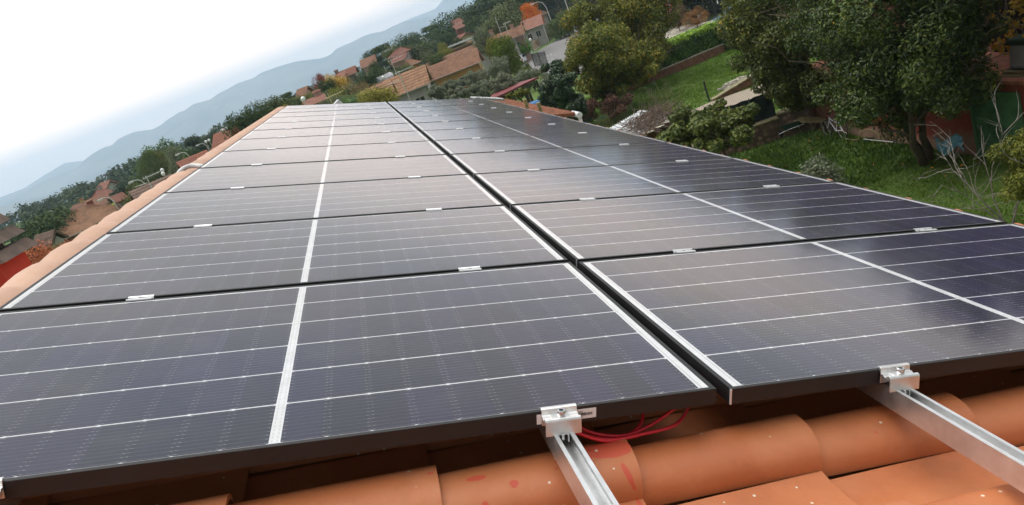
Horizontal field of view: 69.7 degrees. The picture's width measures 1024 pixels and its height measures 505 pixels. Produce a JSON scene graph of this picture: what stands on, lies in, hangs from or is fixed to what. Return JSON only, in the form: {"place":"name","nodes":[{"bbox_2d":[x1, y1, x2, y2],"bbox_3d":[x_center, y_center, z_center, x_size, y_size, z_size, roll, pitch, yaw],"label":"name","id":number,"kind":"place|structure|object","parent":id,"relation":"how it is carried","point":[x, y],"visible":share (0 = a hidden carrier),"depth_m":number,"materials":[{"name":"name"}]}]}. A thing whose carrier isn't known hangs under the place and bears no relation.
{"place":"outdoors","nodes":[
{"label":"outdoors","id":0,"kind":"place"},
{"bbox_2d":[0,67,387,226],"bbox_3d":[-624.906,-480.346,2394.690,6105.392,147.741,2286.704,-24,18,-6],"label":"foothills","id":1,"kind":"structure","parent":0,"point":[4,210],"depth_m":2711.97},
{"bbox_2d":[0,0,441,196],"label":"sky","id":2,"kind":"structure","parent":0,"point":[78,77],"materials":[{"name":"white"}]},
{"bbox_2d":[0,0,474,199],"bbox_3d":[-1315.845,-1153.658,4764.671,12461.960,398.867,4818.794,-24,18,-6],"label":"mountain ridge","id":3,"kind":"structure","parent":0,"point":[446,6],"depth_m":5752.16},
{"bbox_2d":[0,1,488,206],"bbox_3d":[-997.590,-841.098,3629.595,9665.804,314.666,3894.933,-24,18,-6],"label":"mountain ridge","id":4,"kind":"structure","parent":0,"point":[200,118],"depth_m":4235.64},
{"bbox_2d":[3,0,1023,244],"bbox_3d":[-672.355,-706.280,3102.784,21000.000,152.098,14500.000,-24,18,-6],"label":"ground","id":5,"kind":"structure","parent":0,"point":[997,184],"depth_m":23.95,"materials":[{"name":"plant"}]},
{"bbox_2d":[18,206,76,255],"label":"broadleaf tree","id":6,"kind":"object","parent":5,"relation":"on","point":[55,223],"visible":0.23,"depth_m":73.34,"materials":[{"name":"green plant"}]},
{"bbox_2d":[24,239,71,264],"bbox_3d":[-20.359,2.959,34.747,3.255,7.909,3.248,-6,24,40],"label":"autumn tree","id":7,"kind":"object","parent":5,"relation":"on","point":[39,257],"visible":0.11,"depth_m":33.47,"materials":[{"name":"orange plant"}]},
{"bbox_2d":[32,229,69,253],"bbox_3d":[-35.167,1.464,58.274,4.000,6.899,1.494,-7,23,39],"label":"house","id":8,"kind":"structure","parent":5,"relation":"on","point":[54,236],"depth_m":56.58,"materials":[{"name":"brown tile"}]},
{"bbox_2d":[59,199,120,241],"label":"house","id":9,"kind":"structure","parent":5,"relation":"on","point":[89,214],"depth_m":74.39,"materials":[{"name":"brick"}]},
{"bbox_2d":[129,174,171,200],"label":"house","id":10,"kind":"structure","parent":5,"relation":"on","point":[135,193],"depth_m":47.38,"materials":[{"name":"brown tile"}]},
{"bbox_2d":[135,149,167,183],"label":"column tree","id":11,"kind":"object","parent":5,"relation":"on","point":[151,160],"visible":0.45,"depth_m":104.99,"materials":[{"name":"green plant"}]},
{"bbox_2d":[130,136,188,184],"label":"umbrella pine","id":12,"kind":"object","parent":5,"relation":"on","point":[165,142],"visible":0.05,"depth_m":134.33,"materials":[{"name":"green plant"}]},
{"bbox_2d":[163,143,184,172],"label":"column tree","id":13,"kind":"object","parent":5,"relation":"on","point":[171,151],"visible":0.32,"depth_m":98.88,"materials":[{"name":"green plant"}]},
{"bbox_2d":[219,101,266,139],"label":"broadleaf tree","id":14,"kind":"object","parent":5,"relation":"on","point":[246,120],"visible":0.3,"depth_m":66.38,"materials":[{"name":"green plant"}]},
{"bbox_2d":[247,95,296,117],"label":"broadleaf tree","id":15,"kind":"object","parent":5,"relation":"on","point":[276,103],"visible":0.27,"depth_m":68.33,"materials":[{"name":"green plant"}]},
{"bbox_2d":[0,0,553,227],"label":"wood","id":16,"kind":"object","parent":5,"relation":"on","point":[70,194],"visible":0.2,"depth_m":262.46,"materials":[{"name":"plant"}]},
{"bbox_2d":[0,0,597,243],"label":"undergrowth","id":17,"kind":"object","parent":5,"relation":"on","point":[85,197],"visible":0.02,"depth_m":222.62,"materials":[{"name":"plant"}]},
{"bbox_2d":[352,65,386,92],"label":"broadleaf tree","id":18,"kind":"object","parent":5,"relation":"on","point":[370,77],"visible":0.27,"depth_m":91.48,"materials":[{"name":"green plant"}]},
{"bbox_2d":[356,84,402,102],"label":"broadleaf tree","id":19,"kind":"object","parent":5,"relation":"on","point":[379,95],"visible":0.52,"depth_m":53.30,"materials":[{"name":"green plant"}]},
{"bbox_2d":[370,41,396,72],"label":"cedar tree","id":20,"kind":"object","parent":5,"relation":"on","point":[378,49],"visible":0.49,"depth_m":155.99,"materials":[{"name":"green plant"}]},
{"bbox_2d":[390,32,419,48],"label":"broadleaf tree","id":21,"kind":"object","parent":5,"relation":"on","point":[406,40],"visible":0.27,"depth_m":175.30,"materials":[{"name":"green plant"}]},
{"bbox_2d":[382,64,436,100],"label":"house","id":22,"kind":"structure","parent":5,"relation":"on","point":[416,82],"depth_m":64.46,"materials":[{"name":"tile"}]},
{"bbox_2d":[404,40,435,65],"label":"broadleaf tree","id":23,"kind":"object","parent":5,"relation":"on","point":[421,49],"visible":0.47,"depth_m":132.80,"materials":[{"name":"green plant"}]},
{"bbox_2d":[427,81,447,99],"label":"olive tree","id":24,"kind":"object","parent":5,"relation":"on","point":[435,91],"visible":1,"depth_m":57.98,"materials":[{"name":"green plant"}]},
{"bbox_2d":[422,29,457,48],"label":"broadleaf tree","id":25,"kind":"object","parent":5,"relation":"on","point":[448,41],"visible":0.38,"depth_m":170.92,"materials":[{"name":"green plant"}]},
{"bbox_2d":[421,9,469,42],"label":"broadleaf tree","id":26,"kind":"object","parent":5,"relation":"on","point":[446,27],"visible":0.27,"depth_m":179.53,"materials":[{"name":"green plant"}]},
{"bbox_2d":[428,48,481,88],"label":"long house","id":27,"kind":"structure","parent":5,"relation":"on","point":[455,67],"depth_m":101.48,"materials":[{"name":"tile"}]},
{"bbox_2d":[444,86,469,98],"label":"olive tree","id":28,"kind":"object","parent":5,"relation":"on","point":[462,92],"visible":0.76,"depth_m":46.64,"materials":[{"name":"green plant"}]},
{"bbox_2d":[426,29,520,77],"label":"long house","id":29,"kind":"structure","parent":5,"relation":"on","point":[486,62],"depth_m":114.91,"materials":[{"name":"ceramic"}]},
{"bbox_2d":[460,12,487,41],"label":"broadleaf tree","id":30,"kind":"object","parent":5,"relation":"on","point":[474,24],"visible":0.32,"depth_m":161.15,"materials":[{"name":"green plant"}]},
{"bbox_2d":[462,64,486,87],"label":"olive tree","id":31,"kind":"object","parent":5,"relation":"on","point":[472,77],"visible":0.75,"depth_m":63.59,"materials":[{"name":"green plant"}]},
{"bbox_2d":[449,0,501,29],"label":"broadleaf tree","id":32,"kind":"object","parent":5,"relation":"on","point":[469,12],"visible":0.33,"depth_m":183.57,"materials":[{"name":"green plant"}]},
{"bbox_2d":[465,79,495,97],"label":"olive tree","id":33,"kind":"object","parent":5,"relation":"on","point":[481,88],"visible":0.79,"depth_m":48.34,"materials":[{"name":"green plant"}]},
{"bbox_2d":[471,27,492,63],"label":"olive tree","id":34,"kind":"object","parent":5,"relation":"on","point":[481,44],"visible":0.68,"depth_m":112.77,"materials":[{"name":"green plant"}]},
{"bbox_2d":[485,55,516,100],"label":"olive tree","id":35,"kind":"object","parent":5,"relation":"on","point":[497,65],"visible":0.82,"depth_m":67.42,"materials":[{"name":"green plant"}]},
{"bbox_2d":[488,70,517,97],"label":"olive tree","id":36,"kind":"object","parent":5,"relation":"on","point":[502,81],"visible":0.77,"depth_m":52.11,"materials":[{"name":"green plant"}]},
{"bbox_2d":[478,0,528,38],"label":"broadleaf tree","id":37,"kind":"object","parent":5,"relation":"on","point":[501,17],"visible":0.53,"depth_m":122.47,"materials":[{"name":"green plant"}]},
{"bbox_2d":[488,24,531,61],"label":"house","id":38,"kind":"structure","parent":5,"relation":"on","point":[519,31],"depth_m":116.06,"materials":[{"name":"concrete"}]},
{"bbox_2d":[490,33,532,90],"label":"broadleaf tree","id":39,"kind":"object","parent":5,"relation":"on","point":[503,46],"visible":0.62,"depth_m":78.59,"materials":[{"name":"green plant"}]},
{"bbox_2d":[0,107,1023,504],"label":"tiled house","id":40,"kind":"structure","parent":5,"relation":"on","point":[846,447],"depth_m":1.55,"materials":[{"name":"orange paint"}]},
{"bbox_2d":[539,427,618,504],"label":"mounting rail","id":41,"kind":"object","parent":40,"relation":"attached to","point":[583,477],"depth_m":1.32,"materials":[{"name":"metal"}]},
{"bbox_2d":[106,174,503,233],"bbox_3d":[-1.005,-0.266,3.841,1.755,0.035,1.038,-5,15,-12],"label":"solar panel","id":42,"kind":"object","parent":41,"relation":"attached to","point":[177,210],"visible":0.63,"depth_m":3.73,"materials":[{"name":"black glass"}]},
{"bbox_2d":[164,155,467,192],"bbox_3d":[-1.234,-0.520,4.845,1.755,0.035,1.038,-5,15,-12],"label":"solar panel","id":43,"kind":"object","parent":41,"relation":"attached to","point":[221,178],"visible":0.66,"depth_m":4.76,"materials":[{"name":"black glass"}]},
{"bbox_2d":[199,141,445,167],"bbox_3d":[-1.464,-0.776,5.848,1.755,0.035,1.038,-5,15,-12],"label":"solar panel","id":44,"kind":"object","parent":41,"relation":"attached to","point":[310,154],"visible":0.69,"depth_m":5.77,"materials":[{"name":"black glass"}]},
{"bbox_2d":[222,131,429,151],"bbox_3d":[-1.693,-1.030,6.851,1.755,0.035,1.038,-5,15,-12],"label":"solar panel","id":45,"kind":"object","parent":41,"relation":"attached to","point":[315,141],"visible":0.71,"depth_m":6.80,"materials":[{"name":"black glass"}]},
{"bbox_2d":[239,123,418,139],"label":"solar panel","id":46,"kind":"object","parent":41,"relation":"attached to","point":[316,131],"visible":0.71,"depth_m":7.81,"materials":[{"name":"black glass"}]},
{"bbox_2d":[253,117,409,129],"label":"solar panel","id":47,"kind":"object","parent":41,"relation":"attached to","point":[330,123],"visible":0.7,"depth_m":8.81,"materials":[{"name":"black glass"}]},
{"bbox_2d":[263,112,402,122],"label":"solar panel","id":48,"kind":"object","parent":41,"relation":"attached to","point":[333,117],"visible":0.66,"depth_m":9.83,"materials":[{"name":"black glass"}]},
{"bbox_2d":[270,108,396,117],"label":"solar panel","id":49,"kind":"object","parent":41,"relation":"attached to","point":[336,112],"visible":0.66,"depth_m":10.84,"materials":[{"name":"black glass"}]},
{"bbox_2d":[277,105,391,112],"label":"solar panel","id":50,"kind":"object","parent":41,"relation":"attached to","point":[334,108],"visible":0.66,"depth_m":11.83,"materials":[{"name":"black glass"}]},
{"bbox_2d":[283,102,388,108],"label":"solar panel","id":51,"kind":"object","parent":41,"relation":"attached to","point":[335,105],"visible":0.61,"depth_m":12.85,"materials":[{"name":"black glass"}]},
{"bbox_2d":[0,262,715,499],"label":"solar panel","id":52,"kind":"object","parent":41,"relation":"attached to","point":[105,394],"visible":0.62,"depth_m":1.65,"materials":[{"name":"black glass"}]},
{"bbox_2d":[540,403,581,441],"bbox_3d":[0.097,0.333,1.436,0.072,0.056,0.050,-5,15,-12],"label":"end clamp","id":53,"kind":"object","parent":41,"relation":"attached to","point":[563,420],"visible":1,"depth_m":1.43,"materials":[{"name":"silver metal"}]},
{"bbox_2d":[582,407,689,440],"bbox_3d":[0.266,0.345,1.581,0.335,0.054,0.127,-5,15,-12],"label":"red cable","id":54,"kind":"object","parent":40,"relation":"on","point":[679,421],"visible":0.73,"depth_m":1.54,"materials":[{"name":"plastic"}]},
{"bbox_2d":[856,383,1023,492],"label":"mounting rail","id":55,"kind":"object","parent":40,"relation":"attached to","point":[1000,458],"depth_m":1.42,"materials":[{"name":"metal"}]},
{"bbox_2d":[878,362,919,395],"bbox_3d":[0.831,0.274,1.577,0.072,0.056,0.050,-5,15,-12],"label":"end clamp","id":56,"kind":"object","parent":55,"relation":"attached to","point":[903,377],"visible":0.99,"depth_m":1.57,"materials":[{"name":"silver metal"}]},
{"bbox_3d":[-2.268,-1.058,7.267,0.054,0.085,12.750,-5,15,-12],"label":"mounting rail","id":57,"kind":"object","parent":40,"relation":"attached to","visible":0},
{"bbox_2d":[0,205,567,311],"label":"solar panel","id":58,"kind":"object","parent":57,"relation":"attached to","point":[115,267],"visible":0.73,"depth_m":2.69,"materials":[{"name":"black glass"}]},
{"label":"rail","id":59,"kind":"object","parent":40,"relation":"attached to","visible":0},
{"bbox_2d":[387,98,487,105],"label":"solar panel","id":60,"kind":"object","parent":59,"relation":"attached to","point":[436,101],"visible":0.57,"depth_m":13.22,"materials":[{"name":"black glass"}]},
{"bbox_2d":[391,100,500,108],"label":"solar panel","id":61,"kind":"object","parent":59,"relation":"attached to","point":[393,106],"visible":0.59,"depth_m":12.18,"materials":[{"name":"black glass"}]},
{"bbox_2d":[395,103,517,113],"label":"solar panel","id":62,"kind":"object","parent":59,"relation":"attached to","point":[434,108],"visible":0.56,"depth_m":11.18,"materials":[{"name":"black glass"}]},
{"bbox_2d":[400,107,534,118],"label":"solar panel","id":63,"kind":"object","parent":59,"relation":"attached to","point":[462,111],"visible":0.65,"depth_m":10.18,"materials":[{"name":"black glass"}]},
{"bbox_2d":[405,111,555,124],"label":"solar panel","id":64,"kind":"object","parent":59,"relation":"attached to","point":[458,117],"visible":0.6,"depth_m":9.16,"materials":[{"name":"black glass"}]},
{"bbox_2d":[413,116,584,132],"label":"solar panel","id":65,"kind":"object","parent":59,"relation":"attached to","point":[421,127],"visible":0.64,"depth_m":8.16,"materials":[{"name":"black glass"}]},
{"bbox_2d":[422,123,619,142],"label":"solar panel","id":66,"kind":"object","parent":59,"relation":"attached to","point":[487,132],"visible":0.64,"depth_m":7.15,"materials":[{"name":"black glass"}]},
{"bbox_2d":[434,131,666,156],"bbox_3d":[0.277,-0.921,6.198,1.756,0.035,1.039,-5,15,-12],"label":"solar panel","id":67,"kind":"object","parent":59,"relation":"attached to","point":[513,143],"visible":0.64,"depth_m":6.12,"materials":[{"name":"black glass"}]},
{"bbox_2d":[450,142,733,177],"bbox_3d":[0.506,-0.664,5.194,1.756,0.036,1.039,-5,15,-12],"label":"solar panel","id":68,"kind":"object","parent":59,"relation":"attached to","point":[471,164],"visible":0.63,"depth_m":5.12,"materials":[{"name":"black glass"}]},
{"bbox_2d":[474,158,834,209],"bbox_3d":[0.735,-0.410,4.192,1.756,0.035,1.039,-5,15,-12],"label":"solar panel","id":69,"kind":"object","parent":59,"relation":"attached to","point":[508,189],"visible":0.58,"depth_m":4.09,"materials":[{"name":"black glass"}]},
{"bbox_2d":[511,182,1006,268],"bbox_3d":[0.965,-0.156,3.188,1.756,0.035,1.039,-5,15,-12],"label":"solar panel","id":70,"kind":"object","parent":59,"relation":"attached to","point":[574,233],"visible":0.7,"depth_m":3.05,"materials":[{"name":"black glass"}]},
{"bbox_2d":[579,223,1023,404],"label":"solar panel","id":71,"kind":"object","parent":59,"relation":"attached to","point":[746,324],"visible":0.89,"depth_m":1.99,"materials":[{"name":"black glass"}]},
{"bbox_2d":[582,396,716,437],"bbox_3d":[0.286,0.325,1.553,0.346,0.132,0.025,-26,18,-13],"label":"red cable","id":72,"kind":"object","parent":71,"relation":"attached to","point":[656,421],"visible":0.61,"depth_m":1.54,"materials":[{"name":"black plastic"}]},
{"bbox_2d":[491,77,538,101],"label":"red carport","id":73,"kind":"object","parent":5,"relation":"on","point":[501,93],"visible":0.19,"depth_m":50.59,"materials":[{"name":"metal"}]},
{"bbox_2d":[494,0,555,14],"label":"broadleaf tree","id":74,"kind":"object","parent":5,"relation":"on","point":[539,6],"visible":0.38,"depth_m":173.39,"materials":[{"name":"green plant"}]},
{"bbox_2d":[513,68,540,102],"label":"olive tree","id":75,"kind":"object","parent":5,"relation":"on","point":[527,74],"visible":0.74,"depth_m":57.90,"materials":[{"name":"green plant"}]},
{"bbox_2d":[519,14,548,49],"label":"house","id":76,"kind":"structure","parent":5,"relation":"on","point":[534,26],"depth_m":136.64,"materials":[{"name":"paint"}]},
{"bbox_2d":[492,97,582,121],"bbox_3d":[0.508,-1.379,22.885,2.851,7.692,8.800,-24,18,-6],"label":"annex","id":77,"kind":"object","parent":5,"relation":"on","point":[558,112],"visible":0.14,"depth_m":19.19,"materials":[{"name":"tile"}]},
{"bbox_2d":[528,59,588,120],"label":"ivy bush","id":78,"kind":"object","parent":5,"relation":"on","point":[557,92],"visible":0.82,"depth_m":44.29,"materials":[{"name":"green plant"}]},
{"bbox_2d":[546,6,577,40],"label":"broadleaf tree","id":79,"kind":"object","parent":5,"relation":"on","point":[555,29],"visible":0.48,"depth_m":132.67,"materials":[{"name":"green plant"}]},
{"bbox_2d":[430,1,720,98],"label":"undergrowth","id":80,"kind":"object","parent":5,"relation":"on","point":[534,82],"visible":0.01,"depth_m":94.99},
{"bbox_2d":[582,97,601,119],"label":"dead shrub","id":81,"kind":"object","parent":5,"relation":"on","point":[592,103],"visible":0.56,"depth_m":48.87,"materials":[{"name":"brown plant"}]},
{"bbox_2d":[546,0,682,86],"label":"autumn tree","id":82,"kind":"object","parent":5,"relation":"on","point":[642,15],"visible":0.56,"depth_m":52.46,"materials":[{"name":"green plant"}]},
{"bbox_2d":[599,92,633,119],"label":"dead shrub","id":83,"kind":"object","parent":5,"relation":"on","point":[612,101],"visible":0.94,"depth_m":48.39,"materials":[{"name":"brown plant"}]},
{"bbox_2d":[562,16,684,104],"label":"autumn tree","id":84,"kind":"object","parent":5,"relation":"on","point":[608,58],"visible":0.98,"depth_m":48.78,"materials":[{"name":"green plant"}]},
{"bbox_2d":[610,110,671,139],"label":"sheet roof shed","id":85,"kind":"structure","parent":5,"relation":"on","point":[652,134],"depth_m":34.81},
{"bbox_2d":[613,97,683,136],"bbox_3d":[6.320,-6.548,34.628,3.602,1.156,4.820,-24,18,-6],"label":"dry vine","id":86,"kind":"object","parent":85,"relation":"on","point":[653,112],"visible":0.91,"depth_m":34.30,"materials":[{"name":"plant"}]},
{"bbox_2d":[620,44,727,95],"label":"brown wall","id":87,"kind":"structure","parent":5,"relation":"on","point":[701,57],"depth_m":58.09,"materials":[{"name":"brick"}]},
{"bbox_2d":[681,5,709,27],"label":"autumn tree","id":88,"kind":"object","parent":5,"relation":"on","point":[694,16],"visible":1,"depth_m":77.63,"materials":[{"name":"orange plant"}]},
{"bbox_2d":[658,7,748,69],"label":"clipped hedge","id":89,"kind":"object","parent":5,"relation":"on","point":[703,37],"visible":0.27,"depth_m":58.04,"materials":[{"name":"green plant"}]},
{"bbox_2d":[655,97,760,155],"bbox_3d":[8.264,-4.704,29.866,4.092,4.060,3.447,-2,26,47],"label":"oak sapling","id":90,"kind":"object","parent":5,"relation":"on","point":[717,127],"visible":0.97,"depth_m":29.00,"materials":[{"name":"green plant"}]},
{"bbox_2d":[711,73,764,100],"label":"kerb wall","id":91,"kind":"structure","parent":5,"relation":"on","point":[737,87],"depth_m":44.12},
{"bbox_2d":[692,108,815,155],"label":"stone wall","id":92,"kind":"structure","parent":5,"relation":"on","point":[767,130],"depth_m":32.78,"materials":[{"name":"stone"}]},
{"bbox_2d":[725,93,775,122],"bbox_3d":[10.113,-6.098,33.067,3.299,1.250,0.129,-18,18,11],"label":"shade net","id":93,"kind":"object","parent":92,"relation":"on","point":[767,109],"visible":0.28,"depth_m":32.87,"materials":[{"name":"fabric"}]},
{"bbox_2d":[712,0,833,112],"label":"laurel tree","id":94,"kind":"object","parent":5,"relation":"on","point":[785,82],"visible":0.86,"depth_m":30.39,"materials":[{"name":"green plant"}]},
{"bbox_2d":[793,116,827,132],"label":"timber planks","id":95,"kind":"object","parent":5,"relation":"on","point":[805,119],"visible":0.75,"depth_m":31.63,"materials":[{"name":"brown wood"}]},
{"bbox_2d":[799,152,848,183],"bbox_3d":[10.527,-2.590,25.111,1.609,1.622,1.865,-24,18,-6],"label":"shrub","id":96,"kind":"object","parent":5,"relation":"on","point":[815,169],"visible":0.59,"depth_m":24.70,"materials":[{"name":"green plant"}]},
{"bbox_2d":[741,0,1019,165],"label":"laurel tree","id":97,"kind":"object","parent":5,"relation":"on","point":[920,65],"visible":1,"depth_m":21.66,"materials":[{"name":"green plant"}]},
{"bbox_2d":[935,133,963,155],"bbox_3d":[13.733,-3.395,23.143,0.218,0.682,0.832,-32,20,-28],"label":"plastic bag","id":98,"kind":"object","parent":97,"relation":"hanging from","point":[955,139],"visible":0.91,"depth_m":23.11,"materials":[{"name":"plastic"}]},
{"bbox_2d":[811,52,1023,160],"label":"red outbuilding","id":99,"kind":"structure","parent":5,"relation":"on","point":[967,129],"depth_m":23.10,"materials":[{"name":"paint"}]},
{"bbox_2d":[972,94,1021,160],"bbox_3d":[14.818,-3.801,22.396,0.082,2.150,1.751,-24,18,-6],"label":"door","id":100,"kind":"structure","parent":99,"relation":"in","point":[1006,105],"depth_m":22.37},
{"bbox_2d":[1004,32,1023,69],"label":"chimney","id":101,"kind":"object","parent":99,"relation":"on","point":[1016,42],"visible":0.98,"depth_m":21.28,"materials":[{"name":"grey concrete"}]},
{"bbox_2d":[909,82,1023,222],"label":"bare shrub","id":102,"kind":"object","parent":5,"relation":"on","point":[1000,217],"visible":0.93,"depth_m":18.84,"materials":[{"name":"plant"}]},
{"bbox_2d":[980,0,1023,55],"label":"grape vine","id":103,"kind":"object","parent":5,"relation":"on","point":[1015,24],"visible":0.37,"depth_m":21.95,"materials":[{"name":"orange plant"}]},
{"bbox_2d":[984,128,1023,203],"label":"yellow bush","id":104,"kind":"object","parent":5,"relation":"on","point":[1014,183],"visible":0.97,"depth_m":17.59,"materials":[{"name":"green plant"}]},
{"bbox_2d":[521,18,602,74],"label":"road","id":105,"kind":"structure","parent":0,"point":[557,48],"depth_m":116.29,"materials":[{"name":"asphalt"}]},
{"bbox_2d":[585,19,835,143],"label":"grass","id":106,"kind":"structure","parent":0,"point":[722,73],"depth_m":51.85,"materials":[{"name":"plant"}]},
{"bbox_2d":[691,85,762,111],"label":"drive","id":107,"kind":"structure","parent":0,"point":[738,97],"depth_m":42.75,"materials":[{"name":"concrete"}]},
{"bbox_2d":[728,126,1023,223],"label":"grass","id":108,"kind":"structure","parent":0,"point":[923,180],"depth_m":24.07,"materials":[{"name":"plant"}]},
{"bbox_2d":[987,0,1023,51],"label":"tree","id":109,"kind":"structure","parent":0,"point":[1016,16],"depth_m":22.81,"materials":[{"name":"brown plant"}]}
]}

